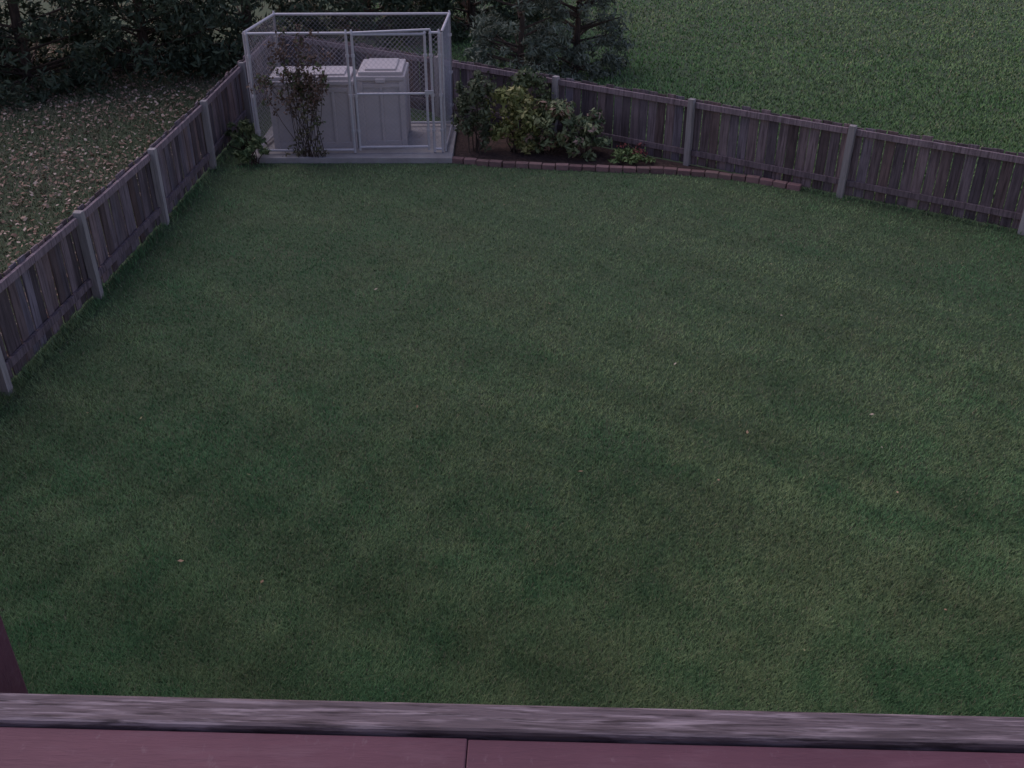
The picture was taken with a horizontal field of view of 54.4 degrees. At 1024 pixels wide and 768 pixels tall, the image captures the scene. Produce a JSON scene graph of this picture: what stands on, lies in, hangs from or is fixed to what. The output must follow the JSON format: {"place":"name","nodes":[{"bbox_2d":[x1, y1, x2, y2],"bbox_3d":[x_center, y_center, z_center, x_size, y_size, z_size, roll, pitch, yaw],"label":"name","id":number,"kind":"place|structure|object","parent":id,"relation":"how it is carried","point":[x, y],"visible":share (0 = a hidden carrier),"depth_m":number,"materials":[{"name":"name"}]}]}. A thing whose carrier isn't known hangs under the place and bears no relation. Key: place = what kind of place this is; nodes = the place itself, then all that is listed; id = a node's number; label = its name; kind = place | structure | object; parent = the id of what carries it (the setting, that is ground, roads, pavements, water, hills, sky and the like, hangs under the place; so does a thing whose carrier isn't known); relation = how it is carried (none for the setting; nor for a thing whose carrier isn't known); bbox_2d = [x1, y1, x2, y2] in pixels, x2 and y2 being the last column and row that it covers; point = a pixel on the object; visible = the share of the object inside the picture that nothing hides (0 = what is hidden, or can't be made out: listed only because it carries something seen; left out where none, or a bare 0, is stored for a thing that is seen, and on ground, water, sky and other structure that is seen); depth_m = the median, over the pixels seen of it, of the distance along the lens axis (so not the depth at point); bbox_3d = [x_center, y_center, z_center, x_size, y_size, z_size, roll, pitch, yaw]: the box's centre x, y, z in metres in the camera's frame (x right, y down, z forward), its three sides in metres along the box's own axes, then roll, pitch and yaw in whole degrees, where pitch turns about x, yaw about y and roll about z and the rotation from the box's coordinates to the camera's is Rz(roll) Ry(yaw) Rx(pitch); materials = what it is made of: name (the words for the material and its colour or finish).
{"place":"outdoors","nodes":[
{"label":"outdoors","id":0,"kind":"place"},
{"bbox_2d":[0,40,295,369],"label":"side yard grass","id":1,"kind":"structure","parent":0,"point":[79,138],"depth_m":16.83,"materials":[{"name":"green plant"}]},
{"bbox_2d":[0,0,1023,716],"bbox_3d":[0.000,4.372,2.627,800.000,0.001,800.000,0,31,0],"label":"ground","id":2,"kind":"structure","parent":0,"point":[672,184],"depth_m":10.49,"materials":[{"name":"plant"}]},
{"bbox_2d":[0,5,43,84],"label":"evergreen tree","id":3,"kind":"object","parent":2,"relation":"on","point":[4,41],"visible":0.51,"depth_m":19.64,"materials":[{"name":"green plant"}]},
{"bbox_2d":[0,0,155,110],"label":"evergreen tree","id":4,"kind":"object","parent":2,"relation":"on","point":[26,71],"visible":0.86,"depth_m":19.27,"materials":[{"name":"green plant"}]},
{"bbox_2d":[0,43,257,355],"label":"fallen leaves","id":5,"kind":"object","parent":2,"relation":"on","point":[68,199],"visible":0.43,"depth_m":16.89,"materials":[{"name":"brown plant"}]},
{"bbox_2d":[0,31,277,396],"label":"wooden fence","id":6,"kind":"object","parent":2,"relation":"on","point":[44,257],"visible":0.84,"depth_m":11.96,"materials":[{"name":"wood"}]},
{"bbox_2d":[30,0,255,95],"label":"evergreen tree","id":7,"kind":"object","parent":2,"relation":"on","point":[146,44],"visible":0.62,"depth_m":19.61,"materials":[{"name":"green plant"}]},
{"bbox_2d":[224,119,260,149],"bbox_3d":[-4.361,-4.039,16.127,0.515,0.567,0.536,14,34,23],"label":"weed clump","id":8,"kind":"object","parent":2,"relation":"on","point":[243,126],"visible":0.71,"depth_m":16.04,"materials":[{"name":"green plant"}]},
{"bbox_2d":[136,0,360,82],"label":"evergreen tree","id":9,"kind":"object","parent":2,"relation":"on","point":[284,6],"visible":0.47,"depth_m":20.21,"materials":[{"name":"green plant"}]},
{"bbox_2d":[232,134,271,165],"bbox_3d":[-4.066,-3.638,15.533,0.586,0.458,0.464,-14,34,-22],"label":"weed clump","id":10,"kind":"object","parent":2,"relation":"on","point":[253,144],"visible":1,"depth_m":15.50,"materials":[{"name":"green plant"}]},
{"bbox_2d":[246,21,333,157],"bbox_3d":[-3.357,-4.410,15.183,1.387,2.128,0.449,0,31,0],"label":"dry climbing shrub","id":11,"kind":"object","parent":2,"relation":"on","point":[300,86],"visible":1,"depth_m":15.12,"materials":[{"name":"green plant"}]},
{"bbox_2d":[249,124,457,162],"bbox_3d":[-2.540,-3.991,16.466,3.200,0.100,1.860,0,31,0],"label":"concrete pad","id":12,"kind":"object","parent":2,"relation":"on","point":[394,155],"visible":0.54,"depth_m":15.78,"materials":[{"name":"grey concrete"}]},
{"bbox_2d":[267,66,357,148],"bbox_3d":[-3.160,-4.464,16.036,1.350,1.166,0.780,-1,31,-1],"label":"storage box","id":13,"kind":"object","parent":12,"relation":"on","point":[334,100],"visible":0.52,"depth_m":15.80,"materials":[{"name":"beige plastic"}]},
{"bbox_2d":[242,10,453,152],"bbox_3d":[-2.514,-4.861,15.961,3.053,1.893,1.594,0,31,0],"label":"dog kennel","id":14,"kind":"object","parent":12,"relation":"on","point":[444,119],"visible":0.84,"depth_m":15.52,"materials":[{"name":"metal"}]},
{"bbox_2d":[356,58,411,145],"bbox_3d":[-2.070,-4.582,16.175,0.770,1.226,0.980,-1,31,-1],"label":"storage box","id":15,"kind":"object","parent":12,"relation":"on","point":[379,100],"visible":0.81,"depth_m":15.83,"materials":[{"name":"beige plastic"}]},
{"bbox_2d":[288,0,466,52],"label":"evergreen tree","id":16,"kind":"object","parent":2,"relation":"on","point":[363,6],"visible":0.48,"depth_m":22.54,"materials":[{"name":"green plant"}]},
{"bbox_2d":[393,0,549,41],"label":"evergreen tree","id":17,"kind":"object","parent":2,"relation":"on","point":[469,7],"visible":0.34,"depth_m":23.42,"materials":[{"name":"green plant"}]},
{"bbox_2d":[460,0,587,88],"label":"juniper tree","id":18,"kind":"object","parent":2,"relation":"on","point":[484,37],"visible":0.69,"depth_m":19.38,"materials":[{"name":"green plant"}]},
{"bbox_2d":[140,177,946,650],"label":"fallen leaves","id":19,"kind":"object","parent":2,"relation":"on","point":[674,363],"visible":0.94,"depth_m":9.31,"materials":[{"name":"brown plant"}]},
{"bbox_2d":[524,0,637,82],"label":"juniper tree","id":20,"kind":"object","parent":2,"relation":"on","point":[610,24],"visible":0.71,"depth_m":19.97,"materials":[{"name":"green plant"}]},
{"bbox_2d":[454,119,745,179],"bbox_3d":[1.116,-3.408,15.535,6.251,0.001,1.927,19,36,29],"label":"flower bed","id":21,"kind":"object","parent":2,"relation":"on","point":[500,149],"visible":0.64,"depth_m":15.96,"materials":[{"name":"brown soil"}]},
{"bbox_2d":[451,69,496,154],"bbox_3d":[-0.598,-4.329,15.789,0.738,1.375,0.691,20,37,30],"label":"lilac shrub","id":22,"kind":"object","parent":21,"relation":"on","point":[478,91],"visible":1,"depth_m":15.67,"materials":[{"name":"green plant"}]},
{"bbox_2d":[476,85,541,154],"bbox_3d":[-0.034,-4.210,15.787,1.077,1.176,0.930,0,31,0],"label":"golden shrub","id":23,"kind":"object","parent":21,"relation":"on","point":[501,96],"visible":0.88,"depth_m":15.63,"materials":[{"name":"green plant"}]},
{"bbox_2d":[502,65,553,141],"bbox_3d":[0.275,-4.551,16.262,0.927,1.267,0.890,0,31,0],"label":"shrub","id":24,"kind":"object","parent":21,"relation":"on","point":[527,80],"visible":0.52,"depth_m":16.07,"materials":[{"name":"green plant"}]},
{"bbox_2d":[521,97,579,154],"bbox_3d":[0.619,-4.088,15.836,0.974,0.918,0.980,0,31,0],"label":"peony plant","id":25,"kind":"object","parent":21,"relation":"on","point":[556,109],"visible":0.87,"depth_m":15.63,"materials":[{"name":"green plant"}]},
{"bbox_2d":[561,107,611,161],"bbox_3d":[1.161,-3.924,15.698,0.838,0.778,0.834,-12,33,-20],"label":"peony plant","id":26,"kind":"object","parent":21,"relation":"on","point":[593,126],"visible":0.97,"depth_m":15.63,"materials":[{"name":"green plant"}]},
{"bbox_2d":[608,147,655,164],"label":"ground cover plant","id":27,"kind":"object","parent":21,"relation":"on","point":[633,159],"visible":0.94,"depth_m":15.54,"materials":[{"name":"green plant"}]},
{"bbox_2d":[616,143,648,156],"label":"red flower plant","id":28,"kind":"object","parent":21,"relation":"on","point":[635,149],"visible":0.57,"depth_m":15.71,"materials":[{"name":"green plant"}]},
{"bbox_2d":[452,156,801,190],"bbox_3d":[1.684,-3.276,15.287,5.360,0.105,0.414,7,32,11],"label":"brick edging","id":29,"kind":"object","parent":2,"relation":"on","point":[641,169],"visible":1,"depth_m":15.28,"materials":[{"name":"red brick"}]},
{"bbox_2d":[277,31,1023,234],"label":"wooden fence","id":30,"kind":"object","parent":2,"relation":"on","point":[842,181],"visible":0.62,"depth_m":14.62,"materials":[{"name":"wood"}]},
{"bbox_3d":[0.000,3.334,0.945,4.600,3.490,3.314,0,31,0],"label":"wooden deck","id":31,"kind":"object","parent":2,"relation":"on","visible":0},
{"bbox_2d":[0,616,1023,767],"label":"deck railing","id":32,"kind":"object","parent":31,"relation":"on","point":[65,731],"visible":1,"depth_m":0.92,"materials":[{"name":"red paint"}]},
{"bbox_2d":[355,0,1023,225],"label":"neighbour lawn grass","id":33,"kind":"structure","parent":0,"point":[848,107],"depth_m":21.04,"materials":[{"name":"green plant"}]}
]}

